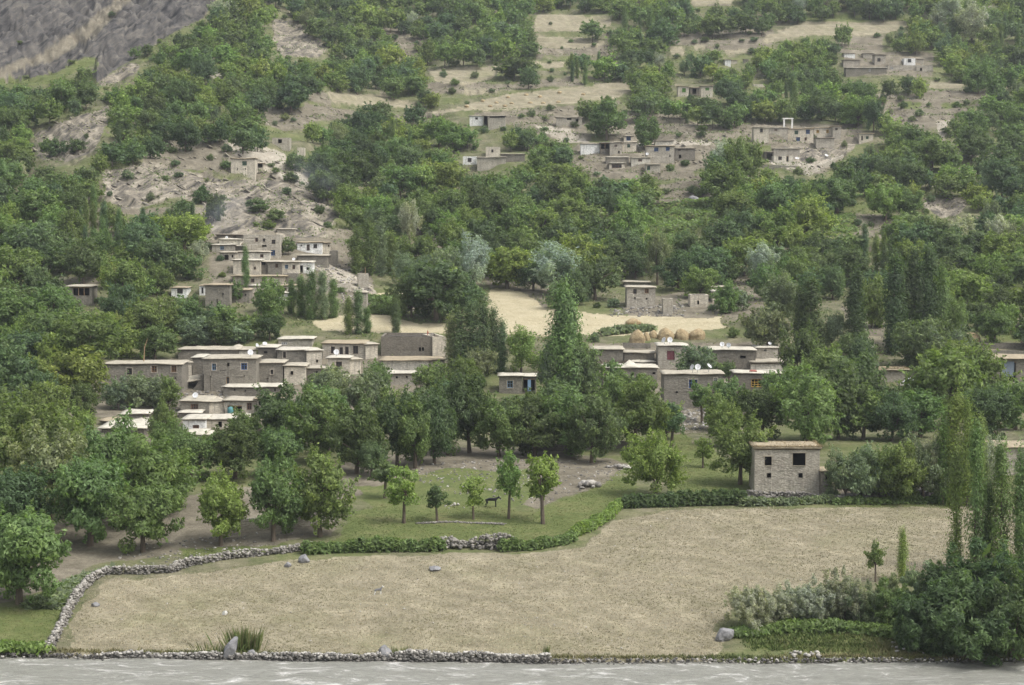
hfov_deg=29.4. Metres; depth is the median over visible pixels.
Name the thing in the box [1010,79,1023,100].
willow tree
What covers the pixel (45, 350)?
broadleaf tree
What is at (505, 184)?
broadleaf tree
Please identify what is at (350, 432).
broadleaf tree
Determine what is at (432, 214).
broadleaf tree
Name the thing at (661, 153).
mud house
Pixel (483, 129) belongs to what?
shrub
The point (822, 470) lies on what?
mud house
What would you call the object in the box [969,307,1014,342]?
broadleaf tree
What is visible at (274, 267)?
mud house
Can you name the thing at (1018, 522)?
poplar tree
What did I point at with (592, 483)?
rock heap
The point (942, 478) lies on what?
broadleaf tree
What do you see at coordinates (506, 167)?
scrub
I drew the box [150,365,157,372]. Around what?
window
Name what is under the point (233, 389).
mud house
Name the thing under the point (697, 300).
mud ruin
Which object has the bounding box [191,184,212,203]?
shrub
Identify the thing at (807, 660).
bank stones
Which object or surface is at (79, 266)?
broadleaf tree
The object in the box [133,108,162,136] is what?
broadleaf tree
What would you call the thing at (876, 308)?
broadleaf tree
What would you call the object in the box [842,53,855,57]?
mud house
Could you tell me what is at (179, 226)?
broadleaf tree
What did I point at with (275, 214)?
shrub
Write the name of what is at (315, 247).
mud house
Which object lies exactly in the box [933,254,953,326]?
poplar tree
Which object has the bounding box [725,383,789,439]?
broadleaf tree
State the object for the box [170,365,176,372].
window
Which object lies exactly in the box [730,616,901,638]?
hedge
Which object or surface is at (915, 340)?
broadleaf tree
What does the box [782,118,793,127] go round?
rooftop frame
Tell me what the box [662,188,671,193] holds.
shrub
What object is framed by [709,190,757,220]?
broadleaf tree
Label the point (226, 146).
shrub
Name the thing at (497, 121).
mud house
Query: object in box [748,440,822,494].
mud house
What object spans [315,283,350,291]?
mud wall
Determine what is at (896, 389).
broadleaf tree
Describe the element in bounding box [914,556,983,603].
shrub
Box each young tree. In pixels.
[367,455,397,497]
[383,461,420,523]
[421,483,451,520]
[459,471,487,519]
[495,448,521,518]
[523,450,561,524]
[658,400,686,445]
[687,378,711,422]
[693,434,714,467]
[719,360,735,382]
[863,538,886,581]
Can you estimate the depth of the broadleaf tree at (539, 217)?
396.42 m
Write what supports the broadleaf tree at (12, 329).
on the ground at (52, 36)
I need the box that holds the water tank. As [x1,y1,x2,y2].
[227,407,233,412]
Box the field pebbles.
[94,507,1012,650]
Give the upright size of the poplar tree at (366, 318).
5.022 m
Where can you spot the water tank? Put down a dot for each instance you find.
(230, 410)
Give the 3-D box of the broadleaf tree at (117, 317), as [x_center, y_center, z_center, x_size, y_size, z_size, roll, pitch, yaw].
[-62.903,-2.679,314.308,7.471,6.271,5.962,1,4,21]
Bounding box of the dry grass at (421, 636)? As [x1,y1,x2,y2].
[63,505,1022,657]
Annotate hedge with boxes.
[0,639,56,655]
[300,534,446,554]
[368,293,395,302]
[368,301,403,315]
[496,530,578,551]
[567,497,624,536]
[596,323,657,335]
[621,487,747,507]
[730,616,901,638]
[736,493,836,506]
[829,494,949,504]
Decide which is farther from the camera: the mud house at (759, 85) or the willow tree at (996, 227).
the mud house at (759, 85)
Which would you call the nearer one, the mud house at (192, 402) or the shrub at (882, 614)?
the shrub at (882, 614)
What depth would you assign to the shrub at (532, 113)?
538.01 m
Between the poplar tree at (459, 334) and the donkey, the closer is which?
the donkey
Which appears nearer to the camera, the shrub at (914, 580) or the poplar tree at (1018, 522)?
the shrub at (914, 580)
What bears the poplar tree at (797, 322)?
on the ground at (52, 36)
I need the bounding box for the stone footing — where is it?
[746,489,827,498]
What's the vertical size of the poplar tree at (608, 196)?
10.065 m
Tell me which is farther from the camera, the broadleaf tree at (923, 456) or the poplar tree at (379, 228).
the poplar tree at (379, 228)
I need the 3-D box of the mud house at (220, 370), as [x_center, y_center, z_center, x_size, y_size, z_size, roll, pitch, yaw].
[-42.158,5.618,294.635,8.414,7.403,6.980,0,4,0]
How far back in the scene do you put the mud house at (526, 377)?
290.71 m
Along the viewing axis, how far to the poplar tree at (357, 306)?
321.23 m
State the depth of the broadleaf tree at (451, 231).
385.37 m
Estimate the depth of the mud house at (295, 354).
303.66 m
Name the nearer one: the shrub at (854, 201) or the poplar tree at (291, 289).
the poplar tree at (291, 289)
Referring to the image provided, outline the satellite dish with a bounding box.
[695,364,700,372]
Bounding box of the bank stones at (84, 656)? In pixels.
[0,651,105,660]
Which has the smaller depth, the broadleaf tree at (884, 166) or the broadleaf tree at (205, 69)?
the broadleaf tree at (884, 166)
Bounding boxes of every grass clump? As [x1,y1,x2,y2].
[187,642,246,653]
[205,624,267,651]
[385,646,418,659]
[541,644,550,655]
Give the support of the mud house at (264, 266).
on the ground at (52, 36)
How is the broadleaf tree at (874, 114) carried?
on the ground at (52, 36)
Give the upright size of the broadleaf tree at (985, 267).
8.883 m
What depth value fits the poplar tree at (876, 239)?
379.77 m
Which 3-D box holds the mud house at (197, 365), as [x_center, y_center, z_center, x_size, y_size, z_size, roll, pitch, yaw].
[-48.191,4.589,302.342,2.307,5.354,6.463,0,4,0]
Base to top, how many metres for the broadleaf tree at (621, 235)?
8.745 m
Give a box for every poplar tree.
[82,222,88,240]
[83,198,90,225]
[88,181,99,218]
[88,201,97,234]
[98,199,110,228]
[112,224,121,253]
[114,206,122,239]
[116,124,123,158]
[189,200,195,215]
[241,243,250,287]
[286,279,296,313]
[292,273,306,316]
[300,265,318,319]
[314,265,331,319]
[326,274,342,317]
[341,293,354,334]
[346,223,367,274]
[351,286,366,334]
[359,217,380,275]
[361,306,372,333]
[372,216,391,276]
[385,227,398,273]
[386,114,395,138]
[389,294,402,332]
[408,127,413,141]
[441,310,459,375]
[448,307,471,367]
[459,291,488,357]
[473,294,494,376]
[487,300,504,373]
[493,314,509,372]
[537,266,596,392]
[569,52,573,71]
[570,60,574,81]
[574,57,579,77]
[581,57,588,84]
[604,179,614,216]
[608,27,612,47]
[619,3,629,32]
[638,16,641,28]
[646,2,655,31]
[684,100,689,123]
[701,214,709,238]
[742,227,748,241]
[783,79,788,99]
[788,71,797,102]
[788,284,808,343]
[790,76,800,118]
[796,269,828,344]
[840,257,871,341]
[859,221,869,257]
[871,231,880,270]
[875,242,910,355]
[880,231,887,259]
[880,242,889,272]
[894,524,912,580]
[896,257,914,347]
[904,236,929,329]
[914,235,942,331]
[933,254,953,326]
[933,403,951,505]
[941,376,972,506]
[941,430,968,566]
[958,392,977,505]
[960,403,993,563]
[970,403,989,504]
[973,472,998,561]
[984,421,1015,559]
[998,21,1003,49]
[1002,9,1007,38]
[1005,426,1023,563]
[1012,28,1020,51]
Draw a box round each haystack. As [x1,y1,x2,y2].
[625,318,641,324]
[629,329,645,342]
[644,332,649,340]
[649,330,656,337]
[657,327,674,340]
[675,328,688,339]
[689,328,705,339]
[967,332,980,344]
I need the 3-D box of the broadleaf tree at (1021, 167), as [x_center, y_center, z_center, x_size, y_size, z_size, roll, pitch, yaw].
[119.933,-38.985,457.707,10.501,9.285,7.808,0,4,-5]
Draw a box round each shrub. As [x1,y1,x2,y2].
[38,136,49,149]
[41,135,68,156]
[66,137,89,152]
[120,170,134,178]
[145,192,155,200]
[158,175,169,180]
[166,146,177,152]
[170,160,180,164]
[174,172,183,176]
[182,273,195,279]
[190,293,198,299]
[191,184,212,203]
[203,190,226,220]
[204,241,211,247]
[206,153,214,160]
[215,255,224,260]
[217,272,226,276]
[218,194,226,199]
[220,143,231,151]
[220,161,230,168]
[244,197,272,211]
[260,218,276,228]
[266,208,286,220]
[271,167,281,172]
[279,112,290,119]
[282,170,299,182]
[282,186,291,194]
[314,205,325,213]
[323,221,331,227]
[338,286,346,292]
[407,89,418,94]
[439,70,447,76]
[448,86,455,93]
[449,59,459,65]
[450,77,459,84]
[469,70,479,77]
[477,125,489,132]
[526,109,535,116]
[546,75,553,81]
[546,104,554,110]
[570,121,578,126]
[587,331,600,341]
[593,301,600,307]
[606,297,619,307]
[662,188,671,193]
[665,164,674,170]
[680,159,690,165]
[685,184,695,193]
[685,210,694,220]
[689,72,699,77]
[693,187,706,195]
[696,125,707,130]
[696,130,706,136]
[699,37,709,41]
[706,304,717,310]
[712,360,736,374]
[717,305,731,313]
[722,120,732,128]
[723,584,778,629]
[726,326,739,337]
[747,47,754,52]
[754,583,796,624]
[773,579,825,619]
[792,167,804,174]
[794,573,846,619]
[805,157,816,162]
[822,563,867,620]
[829,161,835,168]
[840,579,892,622]
[841,139,846,146]
[847,199,857,205]
[854,218,861,225]
[861,577,907,624]
[877,96,887,102]
[877,144,886,149]
[881,572,902,596]
[890,587,948,652]
[896,94,906,99]
[899,100,908,107]
[900,560,931,598]
[912,557,1020,666]
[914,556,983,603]
[915,108,924,115]
[925,193,935,201]
[943,536,1023,623]
[951,101,961,107]
[963,86,971,92]
[976,563,1023,658]
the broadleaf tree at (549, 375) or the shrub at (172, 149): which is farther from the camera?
the shrub at (172, 149)
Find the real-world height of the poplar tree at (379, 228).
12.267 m
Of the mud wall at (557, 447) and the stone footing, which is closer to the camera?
the stone footing
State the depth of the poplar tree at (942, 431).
203.66 m
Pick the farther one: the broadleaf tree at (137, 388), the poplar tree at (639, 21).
the poplar tree at (639, 21)
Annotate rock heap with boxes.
[578,480,601,488]
[606,464,630,468]
[783,650,821,657]
[881,641,923,653]
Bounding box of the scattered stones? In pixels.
[118,456,624,565]
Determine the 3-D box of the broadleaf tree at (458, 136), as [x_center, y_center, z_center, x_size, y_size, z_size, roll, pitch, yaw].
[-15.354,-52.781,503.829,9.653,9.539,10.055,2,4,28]
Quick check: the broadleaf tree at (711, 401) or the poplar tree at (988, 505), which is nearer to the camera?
the poplar tree at (988, 505)
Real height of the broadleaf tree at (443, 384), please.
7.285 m
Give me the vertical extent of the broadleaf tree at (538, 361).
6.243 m
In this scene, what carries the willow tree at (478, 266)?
on the ground at (52, 36)
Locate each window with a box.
[126,367,132,375]
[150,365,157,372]
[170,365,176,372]
[191,404,197,408]
[211,363,216,370]
[240,362,247,370]
[247,403,251,409]
[282,351,286,358]
[330,346,335,353]
[335,361,342,369]
[339,346,343,354]
[344,346,348,354]
[352,345,358,354]
[506,380,513,388]
[612,164,621,167]
[667,351,674,359]
[688,379,697,388]
[763,455,773,465]
[791,452,806,465]
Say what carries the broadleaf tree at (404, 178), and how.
on the ground at (52, 36)
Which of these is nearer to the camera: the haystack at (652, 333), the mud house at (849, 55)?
the haystack at (652, 333)
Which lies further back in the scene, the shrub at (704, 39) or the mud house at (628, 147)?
the shrub at (704, 39)
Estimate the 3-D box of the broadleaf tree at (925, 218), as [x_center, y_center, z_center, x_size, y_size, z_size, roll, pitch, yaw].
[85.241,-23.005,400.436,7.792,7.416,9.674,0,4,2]
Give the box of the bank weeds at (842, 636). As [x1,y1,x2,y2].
[731,616,1018,656]
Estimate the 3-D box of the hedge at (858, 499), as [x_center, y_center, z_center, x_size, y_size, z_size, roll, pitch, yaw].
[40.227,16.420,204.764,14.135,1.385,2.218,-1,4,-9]
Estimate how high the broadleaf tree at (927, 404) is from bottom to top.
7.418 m
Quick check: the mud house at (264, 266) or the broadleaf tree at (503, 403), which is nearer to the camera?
the broadleaf tree at (503, 403)
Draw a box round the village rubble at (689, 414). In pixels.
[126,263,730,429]
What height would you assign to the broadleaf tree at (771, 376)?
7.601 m
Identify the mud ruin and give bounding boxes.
[272,138,290,150]
[297,148,305,156]
[662,298,672,314]
[688,294,707,306]
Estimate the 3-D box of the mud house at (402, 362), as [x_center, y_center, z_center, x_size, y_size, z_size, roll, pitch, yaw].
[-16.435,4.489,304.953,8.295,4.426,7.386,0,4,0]
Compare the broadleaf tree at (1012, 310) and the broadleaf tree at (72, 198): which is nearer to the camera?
the broadleaf tree at (1012, 310)
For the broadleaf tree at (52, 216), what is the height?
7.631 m
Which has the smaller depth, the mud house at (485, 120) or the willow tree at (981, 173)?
the willow tree at (981, 173)
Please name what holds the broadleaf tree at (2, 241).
on the ground at (52, 36)
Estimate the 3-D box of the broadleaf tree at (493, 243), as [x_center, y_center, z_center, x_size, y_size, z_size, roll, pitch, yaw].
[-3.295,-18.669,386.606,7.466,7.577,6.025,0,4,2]
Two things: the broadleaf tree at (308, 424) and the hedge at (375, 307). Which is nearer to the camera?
the broadleaf tree at (308, 424)
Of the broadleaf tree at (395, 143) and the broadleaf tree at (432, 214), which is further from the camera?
the broadleaf tree at (395, 143)
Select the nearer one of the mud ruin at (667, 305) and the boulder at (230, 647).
the boulder at (230, 647)
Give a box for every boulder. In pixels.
[91,602,99,606]
[223,636,237,658]
[298,554,309,562]
[379,644,393,656]
[429,565,440,570]
[715,628,733,641]
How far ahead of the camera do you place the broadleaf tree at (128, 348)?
302.95 m
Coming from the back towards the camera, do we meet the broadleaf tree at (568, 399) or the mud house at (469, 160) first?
the mud house at (469, 160)
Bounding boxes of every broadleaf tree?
[0,88,28,108]
[0,105,35,137]
[0,139,32,163]
[0,154,27,189]
[0,200,24,223]
[0,212,16,243]
[0,232,22,256]
[0,242,45,286]
[0,281,41,327]
[0,282,47,316]
[0,322,22,338]
[0,328,45,359]
[0,338,42,391]
[0,381,50,475]
[0,382,28,411]
[0,411,92,523]
[0,461,56,520]
[0,497,71,604]
[3,217,66,266]
[6,391,93,495]
[7,186,58,223]
[13,174,48,201]
[13,311,35,332]
[18,379,71,415]
[21,261,50,288]
[21,306,88,337]
[21,352,52,391]
[25,282,85,314]
[31,331,74,370]
[32,370,65,386]
[35,344,110,396]
[37,202,65,225]
[38,225,64,246]
[38,236,76,273]
[43,77,75,108]
[43,313,138,367]
[46,448,131,546]
[52,399,95,434]
[56,237,103,283]
[57,206,89,242]
[58,182,89,215]
[61,403,153,464]
[66,380,101,416]
[72,309,101,318]
[81,307,121,349]
[86,226,118,255]
[93,253,149,301]
[97,281,147,316]
[97,372,132,409]
[98,427,208,516]
[100,320,140,358]
[101,475,193,553]
[114,307,140,332]
[120,369,151,408]
[121,214,166,266]
[123,297,166,342]
[132,321,180,359]
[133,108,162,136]
[134,208,165,229]
[135,232,187,276]
[135,374,171,407]
[138,291,183,336]
[139,83,167,112]
[142,397,181,445]
[143,257,177,294]
[149,211,213,251]
[149,416,195,448]
[149,428,219,480]
[154,374,183,408]
[162,78,201,109]
[164,111,201,151]
[171,293,203,330]
[174,314,213,345]
[182,81,223,115]
[186,49,217,84]
[189,301,220,320]
[195,312,234,345]
[196,460,251,545]
[206,412,262,478]
[210,80,239,111]
[228,405,265,438]
[246,444,306,541]
[247,423,304,472]
[249,72,276,105]
[250,273,294,321]
[251,378,307,440]
[254,312,286,340]
[275,79,311,112]
[282,380,348,459]
[290,442,360,536]
[296,382,350,415]
[299,145,335,174]
[299,166,342,201]
[299,366,343,398]
[319,362,350,395]
[321,387,390,473]
[325,162,363,186]
[331,183,365,216]
[340,366,390,425]
[342,132,381,157]
[345,62,372,94]
[351,103,387,132]
[354,204,400,236]
[355,439,390,477]
[357,148,382,186]
[357,193,394,216]
[361,140,391,167]
[361,357,392,391]
[369,383,410,424]
[374,381,429,465]
[378,163,426,198]
[383,269,433,317]
[385,135,413,160]
[389,393,435,467]
[392,193,422,219]
[393,146,423,168]
[397,385,433,416]
[399,232,439,263]
[404,259,470,321]
[408,162,440,195]
[410,359,449,395]
[418,386,457,463]
[419,203,450,234]
[421,113,453,146]
[422,382,478,455]
[423,161,470,194]
[428,208,466,237]
[428,243,463,272]
[429,375,452,394]
[432,184,472,212]
[433,120,475,151]
[434,216,471,250]
[442,237,471,272]
[443,354,483,390]
[445,365,490,452]
[446,204,486,233]
[447,269,483,317]
[458,176,490,215]
[460,171,486,197]
[460,345,498,385]
[465,214,502,244]
[468,390,526,456]
[479,185,516,225]
[479,203,530,241]
[482,230,510,252]
[484,246,532,288]
[494,176,522,200]
[497,394,540,426]
[502,225,536,251]
[506,387,571,456]
[513,262,546,290]
[524,144,555,174]
[526,207,560,238]
[528,346,545,374]
[529,236,557,253]
[531,386,600,456]
[534,375,583,413]
[535,343,584,391]
[536,175,562,203]
[537,213,582,245]
[538,162,573,181]
[547,145,573,164]
[548,193,585,224]
[551,230,609,265]
[556,163,592,186]
[557,167,592,201]
[561,268,591,303]
[562,385,634,462]
[563,339,605,396]
[570,250,624,300]
[576,231,601,261]
[578,339,603,360]
[583,96,629,140]
[592,366,626,430]
[593,367,658,413]
[595,223,641,250]
[596,239,628,270]
[608,195,655,238]
[612,190,650,214]
[613,373,675,443]
[615,237,649,278]
[620,425,690,493]
[634,113,661,145]
[644,227,674,260]
[650,248,699,290]
[653,400,684,439]
[670,249,697,262]
[672,231,711,256]
[672,342,718,369]
[673,265,721,298]
[682,242,735,284]
[696,212,744,253]
[698,151,728,186]
[698,157,757,201]
[701,388,729,428]
[704,395,744,439]
[704,409,777,484]
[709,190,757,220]
[709,277,741,313]
[710,375,745,407]
[713,73,744,102]
[721,236,773,275]
[723,128,768,183]
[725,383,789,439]
[726,205,757,237]
[734,389,757,422]
[737,302,793,346]
[746,260,789,296]
[747,210,777,238]
[751,176,802,217]
[757,203,801,246]
[759,364,802,394]
[769,355,849,444]
[772,191,841,238]
[774,173,805,200]
[774,318,830,380]
[778,217,818,252]
[784,248,822,285]
[787,243,820,261]
[791,339,850,383]
[795,179,820,206]
[801,230,833,267]
[801,250,836,275]
[804,87,843,119]
[814,362,870,439]
[815,261,847,299]
[816,173,862,213]
[822,242,874,284]
[823,443,874,494]
[824,348,896,400]
[831,93,876,126]
[837,329,883,361]
[839,380,903,439]
[842,439,887,495]
[847,79,879,103]
[847,332,877,369]
[851,271,889,328]
[862,99,884,132]
[862,387,921,440]
[864,177,906,222]
[864,440,909,500]
[874,155,904,184]
[876,383,907,400]
[878,216,916,249]
[886,314,945,368]
[886,438,928,499]
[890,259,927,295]
[893,218,933,245]
[894,122,931,155]
[894,237,924,260]
[896,160,931,189]
[896,341,987,427]
[897,186,926,216]
[899,385,947,437]
[902,428,950,502]
[907,132,958,170]
[909,212,943,241]
[916,336,974,385]
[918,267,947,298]
[922,256,956,272]
[923,321,980,356]
[927,448,974,498]
[928,313,969,341]
[929,224,970,249]
[930,228,974,268]
[933,266,1000,304]
[942,264,967,277]
[945,335,1023,389]
[952,121,994,162]
[958,383,1023,439]
[960,58,999,94]
[962,229,998,257]
[965,299,994,330]
[968,210,996,232]
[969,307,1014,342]
[971,249,1009,280]
[975,227,1023,269]
[980,153,1023,196]
[981,282,1012,311]
[985,268,1013,298]
[985,374,1023,429]
[990,300,1020,332]
[999,100,1023,128]
[1003,177,1023,198]
[1008,247,1022,267]
[1009,157,1023,177]
[1012,88,1023,105]
[1013,233,1023,249]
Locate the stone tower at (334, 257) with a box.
[329,250,337,265]
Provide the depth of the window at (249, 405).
270.97 m
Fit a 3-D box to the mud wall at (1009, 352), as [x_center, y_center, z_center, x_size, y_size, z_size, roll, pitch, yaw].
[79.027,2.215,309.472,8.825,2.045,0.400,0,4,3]
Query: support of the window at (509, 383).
in the mud house at (510, 383)
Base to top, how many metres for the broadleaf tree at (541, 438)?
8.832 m
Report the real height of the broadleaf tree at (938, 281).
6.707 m
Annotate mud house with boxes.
[64,284,98,305]
[98,417,119,424]
[98,418,151,435]
[104,360,190,392]
[119,409,153,418]
[170,286,191,297]
[177,344,244,359]
[178,395,218,413]
[178,409,205,417]
[180,414,213,428]
[185,359,193,374]
[187,428,210,439]
[190,354,208,374]
[198,284,204,294]
[201,354,262,391]
[203,283,233,307]
[205,430,214,436]
[207,413,250,428]
[209,397,223,413]
[210,243,236,251]
[215,234,245,238]
[218,238,243,244]
[218,251,237,260]
[221,382,283,395]
[222,396,256,414]
[230,157,258,180]
[231,259,264,274]
[231,274,287,285]
[233,288,253,302]
[235,245,242,250]
[235,250,271,259]
[238,346,257,353]
[244,235,282,258]
[248,284,265,292]
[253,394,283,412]
[256,344,281,358]
[259,359,288,382]
[261,260,270,273]
[267,260,285,274]
[275,346,310,361]
[276,228,296,235]
[277,336,316,346]
[279,284,297,290]
[282,260,300,273]
[282,362,309,384]
[283,273,299,283]
[296,241,323,253]
[296,254,330,267]
[300,260,315,273]
[305,347,323,364]
[306,365,329,381]
[320,339,369,358]
[323,242,331,253]
[326,354,353,373]
[350,356,362,374]
[353,291,369,309]
[363,342,378,358]
[379,356,433,370]
[387,370,423,384]
[429,356,444,370]
[463,156,476,164]
[468,115,483,125]
[476,157,506,171]
[483,115,488,125]
[486,147,499,156]
[488,115,506,129]
[497,372,523,393]
[500,153,525,161]
[522,373,537,393]
[555,117,582,127]
[580,143,599,154]
[589,345,624,363]
[599,142,608,153]
[601,360,658,384]
[604,157,628,163]
[608,142,622,154]
[608,163,625,169]
[622,142,636,152]
[622,280,650,284]
[623,135,633,141]
[623,350,655,360]
[624,285,656,307]
[630,157,651,166]
[631,360,655,363]
[644,145,674,162]
[644,164,660,172]
[654,140,674,144]
[654,342,688,368]
[659,369,724,407]
[674,148,695,160]
[676,86,689,96]
[689,87,699,95]
[699,85,713,96]
[706,346,756,369]
[708,289,723,301]
[723,59,731,66]
[729,369,780,395]
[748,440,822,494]
[749,358,783,371]
[751,345,779,358]
[752,84,764,87]
[752,127,769,143]
[763,151,772,159]
[769,127,788,139]
[772,148,800,155]
[772,156,793,164]
[788,128,814,142]
[813,127,831,137]
[813,137,835,148]
[819,466,831,493]
[829,126,841,139]
[841,59,859,67]
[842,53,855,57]
[843,67,887,76]
[857,133,874,143]
[861,53,874,58]
[871,54,886,65]
[875,365,911,381]
[885,65,915,70]
[901,58,914,64]
[915,58,923,64]
[916,65,932,72]
[981,440,1023,475]
[982,353,1023,388]
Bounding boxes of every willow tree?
[20,162,29,182]
[187,238,209,264]
[206,0,231,11]
[208,102,221,123]
[299,8,316,26]
[322,17,337,28]
[327,121,348,141]
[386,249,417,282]
[397,198,424,241]
[406,10,418,25]
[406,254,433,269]
[456,228,492,285]
[506,321,538,372]
[528,240,585,288]
[642,226,673,284]
[652,52,665,70]
[678,60,689,75]
[684,51,693,68]
[710,136,735,163]
[742,240,780,275]
[757,267,798,321]
[790,0,810,12]
[815,307,850,350]
[826,0,845,11]
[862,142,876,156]
[883,33,893,47]
[894,30,906,39]
[917,429,954,502]
[927,8,945,25]
[932,21,950,36]
[934,0,964,22]
[943,294,970,333]
[948,213,978,238]
[954,0,991,43]
[976,160,993,181]
[977,175,992,197]
[979,198,1002,218]
[982,212,1014,238]
[983,431,1010,496]
[1007,219,1023,244]
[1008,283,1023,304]
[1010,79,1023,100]
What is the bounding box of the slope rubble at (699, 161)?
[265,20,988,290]
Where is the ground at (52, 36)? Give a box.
[0,0,1023,662]
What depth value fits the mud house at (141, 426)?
250.28 m
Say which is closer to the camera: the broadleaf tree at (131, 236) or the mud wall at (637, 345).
the mud wall at (637, 345)
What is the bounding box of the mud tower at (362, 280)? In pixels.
[357,273,368,288]
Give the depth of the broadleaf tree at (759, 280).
351.49 m
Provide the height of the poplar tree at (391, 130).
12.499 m
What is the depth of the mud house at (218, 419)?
257.76 m
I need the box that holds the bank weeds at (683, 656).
[0,647,1021,662]
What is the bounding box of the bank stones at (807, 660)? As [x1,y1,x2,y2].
[548,656,1023,664]
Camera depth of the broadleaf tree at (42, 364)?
281.09 m
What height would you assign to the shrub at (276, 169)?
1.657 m
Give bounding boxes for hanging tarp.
[1001,362,1013,376]
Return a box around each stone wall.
[44,548,259,652]
[256,543,300,556]
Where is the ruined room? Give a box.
[187,374,203,389]
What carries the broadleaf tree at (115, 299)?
on the ground at (52, 36)
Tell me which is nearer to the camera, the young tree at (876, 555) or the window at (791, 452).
the young tree at (876, 555)
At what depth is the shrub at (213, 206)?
388.57 m
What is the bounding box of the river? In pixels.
[0,656,1023,684]
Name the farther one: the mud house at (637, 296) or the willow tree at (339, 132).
the willow tree at (339, 132)
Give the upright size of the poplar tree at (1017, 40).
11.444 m
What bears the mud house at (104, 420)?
on the ground at (52, 36)
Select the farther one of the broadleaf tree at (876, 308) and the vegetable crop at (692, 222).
the vegetable crop at (692, 222)
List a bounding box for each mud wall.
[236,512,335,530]
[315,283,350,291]
[525,440,628,450]
[623,343,650,348]
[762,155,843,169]
[981,343,1023,348]
[988,350,1023,353]
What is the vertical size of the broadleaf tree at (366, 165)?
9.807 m
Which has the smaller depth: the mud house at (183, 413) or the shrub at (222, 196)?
the mud house at (183, 413)
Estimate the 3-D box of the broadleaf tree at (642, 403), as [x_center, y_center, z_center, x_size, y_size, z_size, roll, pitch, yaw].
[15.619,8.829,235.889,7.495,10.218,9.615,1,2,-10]
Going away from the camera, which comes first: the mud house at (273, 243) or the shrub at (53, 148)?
the mud house at (273, 243)
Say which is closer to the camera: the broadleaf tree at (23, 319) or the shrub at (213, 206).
the broadleaf tree at (23, 319)
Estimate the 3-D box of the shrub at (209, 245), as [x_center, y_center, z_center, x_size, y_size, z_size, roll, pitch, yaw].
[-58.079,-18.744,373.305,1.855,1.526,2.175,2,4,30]
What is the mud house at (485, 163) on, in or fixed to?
on the ground at (52, 36)
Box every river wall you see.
[101,649,206,659]
[204,650,392,661]
[388,648,551,663]
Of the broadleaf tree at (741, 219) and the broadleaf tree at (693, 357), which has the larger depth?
the broadleaf tree at (741, 219)
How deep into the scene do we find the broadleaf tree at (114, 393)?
270.28 m
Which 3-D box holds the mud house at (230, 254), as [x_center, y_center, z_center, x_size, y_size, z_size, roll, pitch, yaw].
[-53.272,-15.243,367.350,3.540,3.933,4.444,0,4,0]
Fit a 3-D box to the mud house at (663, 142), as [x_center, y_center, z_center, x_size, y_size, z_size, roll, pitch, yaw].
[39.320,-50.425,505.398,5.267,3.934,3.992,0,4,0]
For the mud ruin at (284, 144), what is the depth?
463.07 m
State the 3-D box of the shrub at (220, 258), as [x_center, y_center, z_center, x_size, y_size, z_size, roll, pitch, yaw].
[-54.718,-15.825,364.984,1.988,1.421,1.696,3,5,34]
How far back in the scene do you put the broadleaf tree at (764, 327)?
309.34 m
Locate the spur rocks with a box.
[32,109,708,225]
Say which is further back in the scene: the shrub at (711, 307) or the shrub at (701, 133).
the shrub at (701, 133)
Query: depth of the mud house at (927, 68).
619.91 m
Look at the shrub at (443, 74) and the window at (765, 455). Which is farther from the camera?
the shrub at (443, 74)
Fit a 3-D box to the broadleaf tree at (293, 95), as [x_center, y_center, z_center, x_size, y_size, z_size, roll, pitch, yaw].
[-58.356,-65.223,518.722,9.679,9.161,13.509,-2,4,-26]
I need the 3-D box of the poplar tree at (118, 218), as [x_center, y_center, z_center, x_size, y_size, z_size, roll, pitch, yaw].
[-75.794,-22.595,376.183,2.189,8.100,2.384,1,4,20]
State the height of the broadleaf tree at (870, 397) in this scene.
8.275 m
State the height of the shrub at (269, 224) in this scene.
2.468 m
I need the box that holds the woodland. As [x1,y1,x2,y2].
[0,0,1023,556]
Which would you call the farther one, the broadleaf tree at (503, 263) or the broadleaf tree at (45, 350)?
the broadleaf tree at (503, 263)
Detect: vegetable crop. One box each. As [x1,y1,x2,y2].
[19,561,115,609]
[647,196,858,237]
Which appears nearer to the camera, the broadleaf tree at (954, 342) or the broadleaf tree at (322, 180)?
the broadleaf tree at (954, 342)
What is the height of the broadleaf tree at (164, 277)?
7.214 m
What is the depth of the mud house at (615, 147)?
494.62 m
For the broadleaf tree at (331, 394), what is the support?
on the ground at (52, 36)
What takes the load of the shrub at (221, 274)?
on the ground at (52, 36)
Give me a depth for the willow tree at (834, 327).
309.52 m
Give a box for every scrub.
[4,1,1023,371]
[17,7,1023,585]
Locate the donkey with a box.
[485,494,500,506]
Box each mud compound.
[381,333,433,355]
[422,334,445,355]
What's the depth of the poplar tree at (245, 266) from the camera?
349.20 m
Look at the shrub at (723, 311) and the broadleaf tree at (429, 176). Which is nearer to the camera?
the shrub at (723, 311)
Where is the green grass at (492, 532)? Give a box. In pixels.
[0,432,998,657]
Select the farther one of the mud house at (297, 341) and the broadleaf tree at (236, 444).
the mud house at (297, 341)
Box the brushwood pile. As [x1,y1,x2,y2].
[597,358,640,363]
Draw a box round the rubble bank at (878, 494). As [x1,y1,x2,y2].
[834,487,933,502]
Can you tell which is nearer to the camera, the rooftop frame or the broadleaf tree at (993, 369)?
the broadleaf tree at (993, 369)
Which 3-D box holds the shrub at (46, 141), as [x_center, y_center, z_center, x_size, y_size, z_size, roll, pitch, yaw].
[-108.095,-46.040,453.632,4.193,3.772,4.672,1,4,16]
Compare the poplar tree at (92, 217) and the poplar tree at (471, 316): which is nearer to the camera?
the poplar tree at (471, 316)

